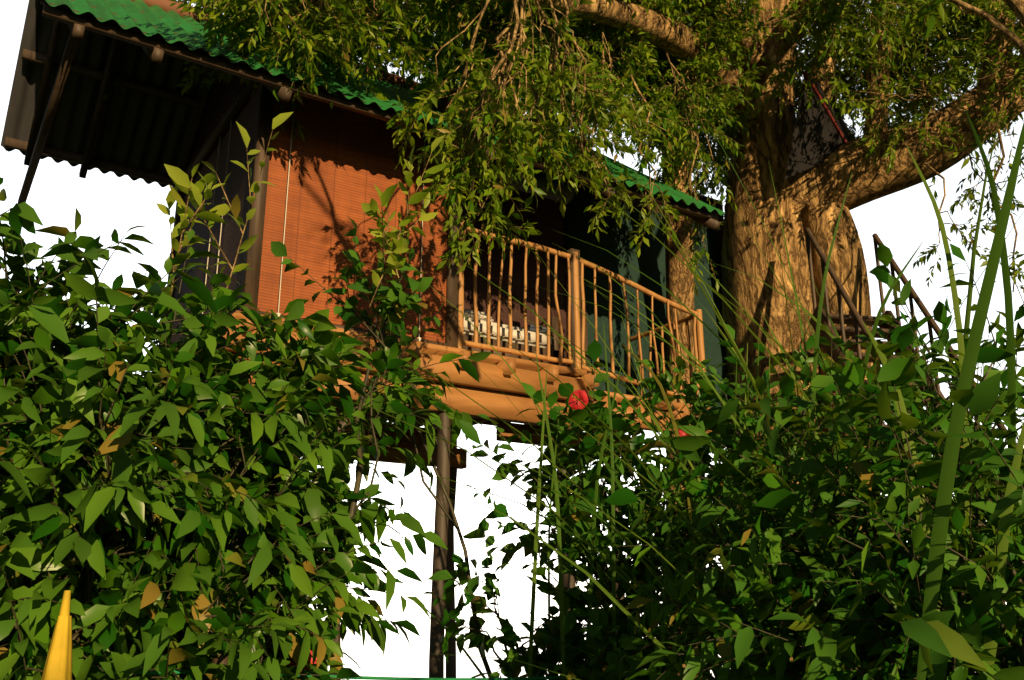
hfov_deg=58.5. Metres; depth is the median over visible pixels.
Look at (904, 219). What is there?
sky
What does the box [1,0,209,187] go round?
roof
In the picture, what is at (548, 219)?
recess wall
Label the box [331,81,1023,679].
reed grass
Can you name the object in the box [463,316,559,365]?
bench
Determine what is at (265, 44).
tree
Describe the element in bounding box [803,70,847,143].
fork roof trim
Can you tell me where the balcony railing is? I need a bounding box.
[454,221,705,402]
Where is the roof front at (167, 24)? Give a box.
[45,0,724,214]
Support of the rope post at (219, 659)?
on the ground
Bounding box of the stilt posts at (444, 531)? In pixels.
[271,411,701,679]
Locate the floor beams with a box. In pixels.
[202,311,711,468]
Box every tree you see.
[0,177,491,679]
[103,0,1023,675]
[871,0,1023,57]
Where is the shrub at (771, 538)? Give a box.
[592,243,1023,679]
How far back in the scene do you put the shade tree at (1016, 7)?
5.71 m
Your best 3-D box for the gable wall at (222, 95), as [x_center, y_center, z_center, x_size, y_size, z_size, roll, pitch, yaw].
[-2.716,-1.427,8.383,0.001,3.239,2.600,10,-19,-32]
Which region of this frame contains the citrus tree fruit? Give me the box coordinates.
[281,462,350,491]
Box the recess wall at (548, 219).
[460,150,728,398]
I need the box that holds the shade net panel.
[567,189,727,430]
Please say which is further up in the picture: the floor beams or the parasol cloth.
the floor beams
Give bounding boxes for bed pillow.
[464,308,493,321]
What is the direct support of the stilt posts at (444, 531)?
on the ground
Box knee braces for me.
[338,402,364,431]
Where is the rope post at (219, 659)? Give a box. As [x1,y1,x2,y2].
[212,653,228,665]
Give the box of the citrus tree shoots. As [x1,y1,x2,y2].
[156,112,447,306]
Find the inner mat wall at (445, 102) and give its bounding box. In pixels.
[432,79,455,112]
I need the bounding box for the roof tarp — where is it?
[785,71,852,179]
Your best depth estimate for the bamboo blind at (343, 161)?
7.51 m
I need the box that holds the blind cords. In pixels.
[202,98,425,341]
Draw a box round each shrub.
[271,217,809,679]
[605,243,1023,679]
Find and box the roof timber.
[4,0,720,230]
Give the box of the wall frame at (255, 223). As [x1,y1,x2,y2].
[160,83,588,373]
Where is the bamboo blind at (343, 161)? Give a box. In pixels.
[257,93,447,342]
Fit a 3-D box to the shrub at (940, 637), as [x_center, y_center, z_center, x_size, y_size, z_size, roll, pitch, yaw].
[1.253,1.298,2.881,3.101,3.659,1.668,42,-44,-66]
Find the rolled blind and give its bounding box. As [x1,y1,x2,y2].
[462,151,574,203]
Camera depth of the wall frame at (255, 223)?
7.29 m
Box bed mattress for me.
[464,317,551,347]
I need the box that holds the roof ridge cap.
[133,0,592,147]
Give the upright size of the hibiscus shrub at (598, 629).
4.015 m
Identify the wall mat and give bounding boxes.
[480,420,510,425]
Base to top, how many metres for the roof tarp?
1.500 m
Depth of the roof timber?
8.26 m
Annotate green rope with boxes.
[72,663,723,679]
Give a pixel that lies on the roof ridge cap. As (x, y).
(391, 78)
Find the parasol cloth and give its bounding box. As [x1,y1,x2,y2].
[41,590,71,679]
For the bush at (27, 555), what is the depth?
2.97 m
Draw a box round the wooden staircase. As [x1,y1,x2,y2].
[805,228,1016,591]
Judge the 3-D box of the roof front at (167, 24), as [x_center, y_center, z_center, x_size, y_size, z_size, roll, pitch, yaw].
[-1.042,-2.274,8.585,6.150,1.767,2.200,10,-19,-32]
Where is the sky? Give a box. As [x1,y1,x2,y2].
[0,0,1023,679]
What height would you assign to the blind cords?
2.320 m
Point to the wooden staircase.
(855, 319)
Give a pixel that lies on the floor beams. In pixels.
(486, 392)
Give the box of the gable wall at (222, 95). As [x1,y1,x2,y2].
[171,72,258,342]
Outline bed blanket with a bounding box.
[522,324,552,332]

